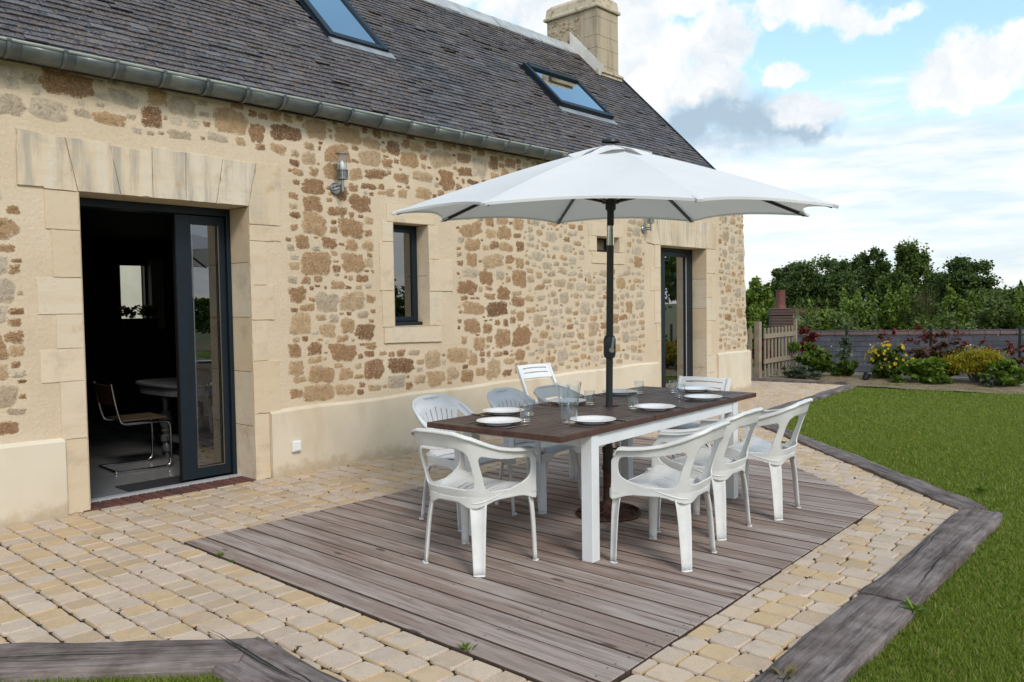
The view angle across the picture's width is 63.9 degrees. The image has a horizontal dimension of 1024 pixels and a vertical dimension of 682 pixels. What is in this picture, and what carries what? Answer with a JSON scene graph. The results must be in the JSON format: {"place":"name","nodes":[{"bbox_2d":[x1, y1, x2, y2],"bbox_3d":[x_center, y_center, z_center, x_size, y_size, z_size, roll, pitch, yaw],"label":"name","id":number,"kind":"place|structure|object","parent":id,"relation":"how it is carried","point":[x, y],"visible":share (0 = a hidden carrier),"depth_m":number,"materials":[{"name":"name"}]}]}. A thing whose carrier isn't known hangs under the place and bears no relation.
{"place":"outdoors","nodes":[
{"label":"outdoors","id":0,"kind":"place"},
{"bbox_2d":[88,412,249,498],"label":"floor","id":1,"kind":"structure","parent":0,"point":[113,441],"depth_m":8.22,"materials":[{"name":"grey tile"}]},
{"bbox_2d":[93,381,172,474],"bbox_3d":[-3.464,0.757,7.498,0.524,0.800,0.485,-3,3,-44],"label":"cantilever chair","id":2,"kind":"object","parent":1,"relation":"on","point":[104,394],"visible":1,"depth_m":7.43,"materials":[{"name":"silver metal"}]},
{"bbox_2d":[135,377,178,455],"bbox_3d":[-2.970,0.748,8.144,1.120,0.750,1.240,1,3,40],"label":"dining table","id":3,"kind":"object","parent":1,"relation":"on","point":[165,389],"visible":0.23,"depth_m":7.93,"materials":[{"name":"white wood"}]},
{"bbox_2d":[115,474,226,491],"bbox_3d":[-2.796,1.170,6.898,0.350,0.008,0.920,1,3,42],"label":"doormat","id":4,"kind":"object","parent":1,"relation":"on","point":[149,484],"visible":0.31,"depth_m":6.76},
{"bbox_2d":[0,381,957,681],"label":"paving","id":5,"kind":"structure","parent":0,"point":[892,519],"depth_m":4.23,"materials":[{"name":"beige stone"}]},
{"bbox_2d":[0,0,750,528],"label":"stone house","id":6,"kind":"structure","parent":5,"relation":"on","point":[184,156],"depth_m":7.53,"materials":[{"name":"stone"}]},
{"bbox_2d":[118,263,147,318],"bbox_3d":[-5.144,-0.628,11.110,0.060,0.843,0.385,1,3,42],"label":"back window","id":7,"kind":"structure","parent":6,"relation":"in","point":[144,268],"depth_m":11.20,"materials":[{"name":"metal"}]},
{"bbox_2d":[117,304,158,328],"bbox_3d":[-5.022,-0.332,11.011,0.232,0.336,0.535,1,3,42],"label":"flower box","id":8,"kind":"object","parent":6,"relation":"on","point":[132,322],"visible":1,"depth_m":10.97,"materials":[{"name":"black plant"}]},
{"bbox_2d":[79,197,240,502],"bbox_3d":[-2.835,0.052,6.512,0.220,2.265,1.300,1,3,42],"label":"sliding door","id":9,"kind":"structure","parent":6,"relation":"in","point":[201,242],"depth_m":6.80,"materials":[{"name":"metal"}]},
{"bbox_2d":[291,440,300,451],"bbox_3d":[-1.849,0.903,7.039,0.038,0.094,0.084,1,3,42],"label":"power socket","id":10,"kind":"object","parent":6,"relation":"attached to","point":[296,446],"visible":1,"depth_m":7.02,"materials":[{"name":"white plastic"}]},
{"bbox_2d":[330,152,348,194],"bbox_3d":[-1.523,-1.486,7.274,0.187,0.358,0.124,1,3,42],"label":"wall lamp","id":11,"kind":"object","parent":6,"relation":"attached to","point":[342,173],"visible":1,"depth_m":7.25,"materials":[{"name":"silver metal"}]},
{"bbox_2d":[393,225,422,325],"bbox_3d":[-1.108,-0.651,8.140,0.135,0.996,0.446,1,3,42],"label":"window","id":12,"kind":"structure","parent":6,"relation":"in","point":[405,237],"depth_m":8.20,"materials":[{"name":"glass"}]},
{"bbox_2d":[597,238,606,251],"bbox_3d":[1.074,-1.233,10.561,0.060,0.187,0.487,1,3,42],"label":"window","id":13,"kind":"structure","parent":6,"relation":"in","point":[601,242],"depth_m":10.65,"materials":[{"name":"metal"}]},
{"bbox_2d":[641,219,654,232],"bbox_3d":[1.825,-1.624,10.945,0.187,0.358,0.124,1,3,42],"label":"wall lamp","id":14,"kind":"object","parent":6,"relation":"attached to","point":[643,227],"visible":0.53,"depth_m":10.92,"materials":[{"name":"silver metal"}]},
{"bbox_2d":[661,247,692,387],"bbox_3d":[2.282,-0.246,12.039,0.131,2.222,1.265,1,3,42],"label":"garden door","id":15,"kind":"structure","parent":6,"relation":"in","point":[676,264],"depth_m":12.15,"materials":[{"name":"glass"}]},
{"bbox_2d":[1,436,926,681],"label":"joint moss","id":16,"kind":"object","parent":5,"relation":"on","point":[297,647],"visible":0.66,"depth_m":4.20,"materials":[{"name":"green plant"}]},
{"bbox_2d":[184,436,877,681],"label":"deck","id":17,"kind":"structure","parent":5,"relation":"on","point":[559,610],"depth_m":4.47,"materials":[{"name":"wood"}]},
{"bbox_2d":[412,394,516,530],"bbox_3d":[-0.355,0.778,5.514,0.581,0.808,0.613,1,3,40],"label":"round back armchair","id":18,"kind":"object","parent":17,"relation":"on","point":[430,408],"visible":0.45,"depth_m":5.55,"materials":[{"name":"white plastic"}]},
{"bbox_2d":[456,640,478,652],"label":"weed","id":19,"kind":"object","parent":17,"relation":"on","point":[464,646],"visible":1,"depth_m":3.38,"materials":[{"name":"green plant"}]},
{"bbox_2d":[411,428,538,577],"bbox_3d":[-0.238,0.837,4.509,0.614,0.773,0.554,1,3,39],"label":"garden armchair","id":20,"kind":"object","parent":17,"relation":"on","point":[463,487],"visible":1,"depth_m":4.36,"materials":[{"name":"white plastic"}]},
{"bbox_2d":[487,387,581,513],"bbox_3d":[0.137,0.753,5.912,0.581,0.808,0.613,1,3,36],"label":"round back armchair","id":21,"kind":"object","parent":17,"relation":"on","point":[509,397],"visible":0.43,"depth_m":5.87,"materials":[{"name":"white plastic"}]},
{"bbox_2d":[533,385,620,484],"bbox_3d":[0.483,0.744,6.412,0.554,0.773,0.614,1,3,38],"label":"garden armchair","id":22,"kind":"object","parent":17,"relation":"on","point":[541,393],"visible":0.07,"depth_m":6.63,"materials":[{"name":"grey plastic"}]},
{"bbox_2d":[427,386,755,562],"bbox_3d":[0.670,0.800,5.501,0.974,0.736,2.496,1,3,39],"label":"garden table","id":23,"kind":"object","parent":17,"relation":"on","point":[546,425],"visible":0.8,"depth_m":4.93,"materials":[{"name":"white paint"}]},
{"bbox_2d":[476,417,521,425],"bbox_3d":[-0.074,0.464,4.713,0.265,0.024,0.265,1,3,35],"label":"dinner plate","id":24,"kind":"object","parent":23,"relation":"on","point":[497,421],"visible":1,"depth_m":4.75,"materials":[{"name":"white ceramic"}]},
{"bbox_2d":[482,407,523,414],"bbox_3d":[-0.054,0.445,5.165,0.265,0.024,0.265,-1,3,-15],"label":"dinner plate","id":25,"kind":"object","parent":23,"relation":"on","point":[503,410],"visible":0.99,"depth_m":5.20,"materials":[{"name":"white ceramic"}]},
{"bbox_2d":[503,424,528,428],"bbox_3d":[0.029,0.476,4.592,0.015,0.007,0.220,2,3,43],"label":"table knife","id":26,"kind":"object","parent":23,"relation":"on","point":[513,426],"visible":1,"depth_m":4.56,"materials":[{"name":"silver metal"}]},
{"bbox_2d":[519,405,531,421],"bbox_3d":[0.079,0.423,4.791,0.072,0.094,0.072,1,3,42],"label":"drinking glass","id":27,"kind":"object","parent":23,"relation":"on","point":[527,419],"visible":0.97,"depth_m":4.79,"materials":[{"name":"clear glass"}]},
{"bbox_2d":[548,398,585,404],"bbox_3d":[0.381,0.417,5.642,0.265,0.024,0.265,0,3,23],"label":"dinner plate","id":28,"kind":"object","parent":23,"relation":"on","point":[566,401],"visible":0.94,"depth_m":5.68,"materials":[{"name":"white ceramic"}]},
{"bbox_2d":[555,382,580,422],"bbox_3d":[0.330,0.351,4.745,0.170,0.237,0.163,-3,4,-45],"label":"glass jug","id":29,"kind":"object","parent":23,"relation":"on","point":[569,406],"visible":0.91,"depth_m":4.73,"materials":[{"name":"clear glass"}]},
{"bbox_2d":[570,415,615,423],"bbox_3d":[0.465,0.457,4.710,0.265,0.024,0.265,-2,3,-32],"label":"dinner plate","id":30,"kind":"object","parent":23,"relation":"on","point":[592,419],"visible":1,"depth_m":4.75,"materials":[{"name":"white ceramic"}]},
{"bbox_2d":[603,389,636,394],"bbox_3d":[0.813,0.388,6.190,0.265,0.024,0.265,-2,3,-17],"label":"dinner plate","id":31,"kind":"object","parent":23,"relation":"on","point":[622,391],"visible":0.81,"depth_m":6.22,"materials":[{"name":"white ceramic"}]},
{"bbox_2d":[634,403,674,410],"bbox_3d":[0.913,0.427,5.254,0.265,0.024,0.265,-2,3,-31],"label":"dinner plate","id":32,"kind":"object","parent":23,"relation":"on","point":[654,406],"visible":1,"depth_m":5.29,"materials":[{"name":"white ceramic"}]},
{"bbox_2d":[678,386,711,391],"bbox_3d":[1.409,0.373,6.323,0.265,0.024,0.265,0,3,14],"label":"dinner plate","id":33,"kind":"object","parent":23,"relation":"on","point":[694,388],"visible":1,"depth_m":6.36,"materials":[{"name":"white ceramic"}]},
{"bbox_2d":[684,394,722,400],"bbox_3d":[1.344,0.398,5.767,0.265,0.024,0.265,0,3,11],"label":"dinner plate","id":34,"kind":"object","parent":23,"relation":"on","point":[704,397],"visible":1,"depth_m":5.81,"materials":[{"name":"white ceramic"}]},
{"bbox_2d":[391,137,838,522],"bbox_3d":[0.650,-0.067,5.347,2.609,2.480,2.604,0,3,12],"label":"garden parasol","id":35,"kind":"object","parent":17,"relation":"on","point":[610,183],"visible":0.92,"depth_m":4.99,"materials":[{"name":"white fabric"}]},
{"bbox_2d":[609,420,730,572],"bbox_3d":[0.906,0.819,4.550,0.554,0.773,0.614,1,3,34],"label":"garden armchair","id":36,"kind":"object","parent":17,"relation":"on","point":[684,488],"visible":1,"depth_m":4.42,"materials":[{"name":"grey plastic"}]},
{"bbox_2d":[659,376,730,458],"bbox_3d":[1.447,0.711,6.576,0.452,0.819,0.467,1,3,40],"label":"folding chair","id":37,"kind":"object","parent":17,"relation":"on","point":[723,386],"visible":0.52,"depth_m":6.63,"materials":[{"name":"white paint"}]},
{"bbox_2d":[656,407,763,540],"bbox_3d":[1.255,0.789,5.109,0.554,0.773,0.614,1,3,39],"label":"garden armchair","id":38,"kind":"object","parent":17,"relation":"on","point":[725,467],"visible":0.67,"depth_m":4.94,"materials":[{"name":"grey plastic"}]},
{"bbox_2d":[713,398,813,520],"bbox_3d":[1.721,0.764,5.539,0.554,0.773,0.614,1,3,36],"label":"garden armchair","id":39,"kind":"object","parent":17,"relation":"on","point":[775,454],"visible":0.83,"depth_m":5.34,"materials":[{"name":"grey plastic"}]},
{"bbox_2d":[516,363,561,404],"bbox_3d":[0.361,0.653,8.409,0.452,0.819,0.467,-3,3,-40],"label":"folding chair","id":40,"kind":"object","parent":5,"relation":"on","point":[546,371],"visible":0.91,"depth_m":8.50,"materials":[{"name":"white paint"}]},
{"bbox_2d":[0,382,1023,681],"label":"lawn","id":41,"kind":"structure","parent":0,"point":[942,430],"depth_m":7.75,"materials":[{"name":"green plant"}]},
{"bbox_2d":[0,638,252,681],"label":"timber sleeper","id":42,"kind":"object","parent":41,"relation":"on","point":[26,661],"visible":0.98,"depth_m":3.27,"materials":[{"name":"grey wood"}]},
{"bbox_2d":[204,627,343,681],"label":"timber sleeper","id":43,"kind":"object","parent":41,"relation":"on","point":[262,660],"visible":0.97,"depth_m":3.18,"materials":[{"name":"grey wood"}]},
{"bbox_2d":[760,424,814,441],"bbox_3d":[2.948,1.032,8.993,0.216,0.140,2.160,-1,2,-3],"label":"timber sleeper","id":44,"kind":"object","parent":41,"relation":"on","point":[775,427],"visible":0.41,"depth_m":8.86,"materials":[{"name":"grey wood"}]},
{"bbox_2d":[767,399,813,409],"bbox_3d":[3.585,0.943,10.952,0.192,0.141,2.310,1,3,37],"label":"timber sleeper","id":45,"kind":"object","parent":41,"relation":"on","point":[787,404],"visible":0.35,"depth_m":11.15,"materials":[{"name":"grey wood"}]},
{"bbox_2d":[751,377,846,384],"bbox_3d":[4.786,0.733,14.520,2.162,0.140,0.133,1,3,36],"label":"timber sleeper","id":46,"kind":"object","parent":41,"relation":"on","point":[799,381],"visible":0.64,"depth_m":14.31,"materials":[{"name":"grey wood"}]},
{"bbox_2d":[803,384,856,400],"bbox_3d":[4.993,0.842,12.825,0.192,0.140,2.340,1,3,37],"label":"timber sleeper","id":47,"kind":"object","parent":41,"relation":"on","point":[823,394],"visible":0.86,"depth_m":12.71,"materials":[{"name":"grey wood"}]},
{"bbox_2d":[750,594,915,681],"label":"timber sleeper","id":48,"kind":"object","parent":41,"relation":"on","point":[842,643],"visible":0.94,"depth_m":3.39,"materials":[{"name":"grey wood"}]},
{"bbox_2d":[769,662,796,678],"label":"weed","id":49,"kind":"object","parent":48,"relation":"on","point":[788,669],"visible":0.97,"depth_m":3.10,"materials":[{"name":"green plant"}]},
{"bbox_2d":[898,594,930,613],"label":"weed","id":50,"kind":"object","parent":48,"relation":"on","point":[914,608],"visible":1,"depth_m":3.73,"materials":[{"name":"green plant"}]},
{"bbox_2d":[752,368,1023,394],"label":"flower bed","id":51,"kind":"object","parent":41,"relation":"on","point":[957,384],"visible":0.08,"depth_m":13.82,"materials":[{"name":"soil"}]},
{"bbox_2d":[754,322,761,377],"bbox_3d":[4.492,0.227,14.977,0.100,1.160,0.100,1,3,42],"label":"gate post","id":52,"kind":"object","parent":51,"relation":"on","point":[757,349],"visible":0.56,"depth_m":14.94,"materials":[{"name":"brown wood"}]},
{"bbox_2d":[747,328,753,376],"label":"picket gate","id":53,"kind":"structure","parent":52,"relation":"attached to","point":[750,335],"depth_m":15.00,"materials":[{"name":"brown wood"}]},
{"bbox_2d":[763,326,795,376],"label":"picket gate","id":54,"kind":"structure","parent":52,"relation":"attached to","point":[782,334],"depth_m":15.48,"materials":[{"name":"brown wood"}]},
{"bbox_2d":[747,336,774,370],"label":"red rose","id":55,"kind":"object","parent":51,"relation":"on","point":[763,352],"visible":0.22,"depth_m":16.48,"materials":[{"name":"green plant"}]},
{"bbox_2d":[787,340,801,354],"bbox_3d":[5.469,0.125,15.948,0.293,0.283,0.290,-1,2,6],"label":"topiary ball","id":56,"kind":"object","parent":51,"relation":"on","point":[794,346],"visible":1,"depth_m":15.90,"materials":[{"name":"green plant"}]},
{"bbox_2d":[793,319,796,368],"bbox_3d":[5.624,0.153,16.284,0.060,1.160,0.060,1,3,42],"label":"gate post","id":57,"kind":"object","parent":51,"relation":"on","point":[794,329],"visible":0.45,"depth_m":16.25,"materials":[{"name":"brown wood"}]},
{"bbox_2d":[779,364,822,377],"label":"ground plant","id":58,"kind":"object","parent":51,"relation":"on","point":[800,371],"visible":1,"depth_m":15.10,"materials":[{"name":"green plant"}]},
{"bbox_2d":[798,326,818,354],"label":"red rose","id":59,"kind":"object","parent":51,"relation":"on","point":[812,336],"visible":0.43,"depth_m":16.24,"materials":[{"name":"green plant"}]},
{"bbox_2d":[801,341,819,364],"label":"leafy shrub","id":60,"kind":"object","parent":51,"relation":"on","point":[808,345],"visible":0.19,"depth_m":15.77,"materials":[{"name":"green plant"}]},
{"bbox_2d":[793,348,835,374],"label":"leafy shrub","id":61,"kind":"object","parent":51,"relation":"on","point":[822,362],"visible":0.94,"depth_m":15.15,"materials":[{"name":"green plant"}]},
{"bbox_2d":[835,334,852,361],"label":"rose bush","id":62,"kind":"object","parent":51,"relation":"on","point":[844,352],"visible":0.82,"depth_m":15.40,"materials":[{"name":"green plant"}]},
{"bbox_2d":[830,359,859,376],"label":"leafy shrub","id":63,"kind":"object","parent":51,"relation":"on","point":[845,367],"visible":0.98,"depth_m":14.92,"materials":[{"name":"green plant"}]},
{"bbox_2d":[862,372,871,379],"bbox_3d":[6.285,0.628,14.548,0.144,0.120,0.144,32,-2,-43],"label":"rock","id":64,"kind":"object","parent":51,"relation":"on","point":[866,376],"visible":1,"depth_m":14.50,"materials":[{"name":"grey stone"}]},
{"bbox_2d":[873,328,896,369],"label":"photinia shrub","id":65,"kind":"object","parent":51,"relation":"on","point":[894,331],"visible":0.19,"depth_m":15.05,"materials":[{"name":"red plant"}]},
{"bbox_2d":[864,341,913,378],"bbox_3d":[6.665,0.362,14.465,0.885,0.744,0.625,1,3,42],"label":"potentilla bush","id":66,"kind":"object","parent":51,"relation":"on","point":[886,361],"visible":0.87,"depth_m":14.36,"materials":[{"name":"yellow plant"}]},
{"bbox_2d":[762,324,1021,376],"bbox_3d":[7.384,0.238,15.022,5.950,1.050,0.044,1,3,42],"label":"fence","id":67,"kind":"object","parent":51,"relation":"on","point":[999,338],"visible":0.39,"depth_m":14.89,"materials":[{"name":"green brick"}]},
{"bbox_2d":[889,374,906,382],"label":"ground plant","id":68,"kind":"object","parent":51,"relation":"on","point":[896,378],"visible":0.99,"depth_m":14.05,"materials":[{"name":"green plant"}]},
{"bbox_2d":[895,356,958,383],"bbox_3d":[7.036,0.509,13.905,1.048,0.522,0.654,1,3,42],"label":"currant shrub","id":69,"kind":"object","parent":51,"relation":"on","point":[926,369],"visible":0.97,"depth_m":13.75,"materials":[{"name":"green plant"}]},
{"bbox_2d":[903,323,969,376],"bbox_3d":[7.408,0.206,14.345,1.058,1.047,0.740,1,3,42],"label":"photinia shrub","id":70,"kind":"object","parent":51,"relation":"on","point":[937,349],"visible":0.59,"depth_m":14.31,"materials":[{"name":"red plant"}]},
{"bbox_2d":[937,344,1009,382],"bbox_3d":[7.622,0.373,13.560,1.131,0.654,0.731,1,3,42],"label":"golden conifer","id":71,"kind":"object","parent":51,"relation":"on","point":[972,362],"visible":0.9,"depth_m":13.43,"materials":[{"name":"yellow plant"}]},
{"bbox_2d":[983,377,1000,387],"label":"lavender tuft","id":72,"kind":"object","parent":51,"relation":"on","point":[988,381],"visible":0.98,"depth_m":13.11,"materials":[{"name":"green plant"}]},
{"bbox_2d":[968,336,1023,376],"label":"photinia shrub","id":73,"kind":"object","parent":51,"relation":"on","point":[1011,352],"visible":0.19,"depth_m":13.65,"materials":[{"name":"red plant"}]},
{"bbox_2d":[977,359,1023,385],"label":"currant shrub","id":74,"kind":"object","parent":51,"relation":"on","point":[1004,371],"visible":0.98,"depth_m":13.04,"materials":[{"name":"green plant"}]},
{"bbox_2d":[797,439,987,510],"bbox_3d":[3.041,1.117,6.915,0.223,0.140,2.790,-1,2,-3],"label":"timber sleeper","id":75,"kind":"object","parent":41,"relation":"on","point":[941,496],"visible":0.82,"depth_m":6.43,"materials":[{"name":"grey wood"}]},
{"bbox_2d":[857,509,1002,604],"bbox_3d":[2.434,1.224,4.644,0.273,0.140,2.056,1,3,41],"label":"timber sleeper","id":76,"kind":"object","parent":41,"relation":"on","point":[924,568],"visible":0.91,"depth_m":4.44,"materials":[{"name":"grey wood"}]},
{"bbox_2d":[974,485,987,491],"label":"weed","id":77,"kind":"object","parent":41,"relation":"on","point":[981,488],"visible":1,"depth_m":6.04,"materials":[{"name":"green plant"}]},
{"bbox_2d":[449,0,1023,299],"label":"sky","id":78,"kind":"structure","parent":0,"point":[906,117],"materials":[{"name":"blue"}]},
{"bbox_2d":[747,302,978,366],"bbox_3d":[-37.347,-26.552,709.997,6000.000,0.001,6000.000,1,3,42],"label":"ground","id":79,"kind":"structure","parent":0,"point":[797,318],"depth_m":175.39,"materials":[{"name":"green plant"}]},
{"bbox_2d":[120,265,141,318],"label":"annex wall","id":80,"kind":"structure","parent":79,"relation":"on","point":[131,288],"depth_m":14.88,"materials":[{"name":"white paint"}]},
{"bbox_2d":[747,301,770,367],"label":"wild shrub","id":81,"kind":"object","parent":79,"relation":"on","point":[764,317],"visible":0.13,"depth_m":26.87,"materials":[{"name":"green plant"}]},
{"bbox_2d":[745,275,775,329],"bbox_3d":[10.159,-0.340,33.935,1.672,4.818,1.671,1,3,42],"label":"bushy tree","id":82,"kind":"object","parent":79,"relation":"on","point":[756,295],"visible":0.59,"depth_m":33.58,"materials":[{"name":"green plant"}]},
{"bbox_2d":[763,260,797,313],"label":"broadleaf tree","id":83,"kind":"object","parent":79,"relation":"on","point":[778,274],"visible":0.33,"depth_m":61.51,"materials":[{"name":"green plant"}]},
{"bbox_2d":[767,290,793,368],"bbox_3d":[6.764,0.699,20.651,0.580,3.958,0.660,0,3,12],"label":"brick chimney","id":84,"kind":"object","parent":79,"relation":"on","point":[780,314],"visible":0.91,"depth_m":20.34,"materials":[{"name":"red brick"}]},
{"bbox_2d":[793,310,819,330],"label":"wild shrub","id":85,"kind":"object","parent":79,"relation":"on","point":[806,322],"visible":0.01,"depth_m":24.84,"materials":[{"name":"green plant"}]},
{"bbox_2d":[772,254,863,321],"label":"broadleaf tree","id":86,"kind":"object","parent":79,"relation":"on","point":[804,281],"visible":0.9,"depth_m":56.93,"materials":[{"name":"green plant"}]},
{"bbox_2d":[805,298,846,330],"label":"wild shrub","id":87,"kind":"object","parent":79,"relation":"on","point":[824,321],"visible":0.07,"depth_m":26.51,"materials":[{"name":"green plant"}]},
{"bbox_2d":[826,253,868,302],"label":"broadleaf tree","id":88,"kind":"object","parent":79,"relation":"on","point":[845,265],"visible":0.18,"depth_m":63.27,"materials":[{"name":"green plant"}]},
{"bbox_2d":[829,308,880,329],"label":"wild shrub","id":89,"kind":"object","parent":79,"relation":"on","point":[839,322],"visible":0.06,"depth_m":23.75,"materials":[{"name":"green plant"}]},
{"bbox_2d":[791,285,934,327],"bbox_3d":[14.160,-0.241,36.021,3.455,4.192,21.581,0,3,13],"label":"tree","id":90,"kind":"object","parent":79,"relation":"on","point":[799,312],"depth_m":26.61,"materials":[{"name":"green plant"}]},
{"bbox_2d":[839,287,888,329],"bbox_3d":[11.969,0.202,27.976,2.997,4.240,3.505,1,3,42],"label":"wild shrub","id":91,"kind":"object","parent":79,"relation":"on","point":[856,306],"visible":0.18,"depth_m":27.29,"materials":[{"name":"green plant"}]},
{"bbox_2d":[858,245,892,308],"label":"broadleaf tree","id":92,"kind":"object","parent":79,"relation":"on","point":[881,266],"visible":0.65,"depth_m":65.33,"materials":[{"name":"green plant"}]},
{"bbox_2d":[866,284,934,329],"bbox_3d":[12.849,0.217,27.027,2.710,4.266,2.711,-2,3,-25],"label":"wild shrub","id":93,"kind":"object","parent":79,"relation":"on","point":[895,309],"visible":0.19,"depth_m":26.72,"materials":[{"name":"green plant"}]},
{"bbox_2d":[874,236,941,320],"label":"broadleaf tree","id":94,"kind":"object","parent":79,"relation":"on","point":[911,268],"visible":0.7,"depth_m":59.23,"materials":[{"name":"green plant"}]},
{"bbox_2d":[902,291,946,326],"bbox_3d":[13.660,0.352,27.022,1.549,3.973,2.240,1,3,42],"label":"wild shrub","id":95,"kind":"object","parent":79,"relation":"on","point":[936,310],"visible":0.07,"depth_m":26.87,"materials":[{"name":"green plant"}]},
{"bbox_2d":[911,305,986,329],"bbox_3d":[12.186,0.751,22.981,2.944,3.570,3.615,1,3,42],"label":"wild shrub","id":96,"kind":"object","parent":79,"relation":"on","point":[950,323],"visible":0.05,"depth_m":22.35,"materials":[{"name":"green plant"}]},
{"bbox_2d":[937,280,988,329],"bbox_3d":[14.530,0.218,26.143,2.230,4.290,3.010,1,3,42],"label":"wild shrub","id":97,"kind":"object","parent":79,"relation":"on","point":[963,314],"visible":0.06,"depth_m":25.62,"materials":[{"name":"green plant"}]},
{"bbox_2d":[925,253,1003,310],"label":"broadleaf tree","id":98,"kind":"object","parent":79,"relation":"on","point":[963,278],"visible":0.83,"depth_m":55.12,"materials":[{"name":"green plant"}]},
{"bbox_2d":[975,284,1022,328],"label":"wild shrub","id":99,"kind":"object","parent":79,"relation":"on","point":[996,312],"visible":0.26,"depth_m":24.77,"materials":[{"name":"green plant"}]},
{"bbox_2d":[987,285,1023,316],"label":"broadleaf tree","id":100,"kind":"object","parent":79,"relation":"on","point":[998,294],"visible":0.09,"depth_m":44.03,"materials":[{"name":"green plant"}]},
{"bbox_2d":[1001,288,1023,328],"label":"wild shrub","id":101,"kind":"object","parent":79,"relation":"on","point":[1018,315],"visible":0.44,"depth_m":23.95,"materials":[{"name":"green plant"}]},
{"bbox_2d":[780,329,1023,377],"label":"garden wall","id":102,"kind":"structure","parent":0,"point":[830,339],"depth_m":19.37,"materials":[{"name":"stone"}]}
]}

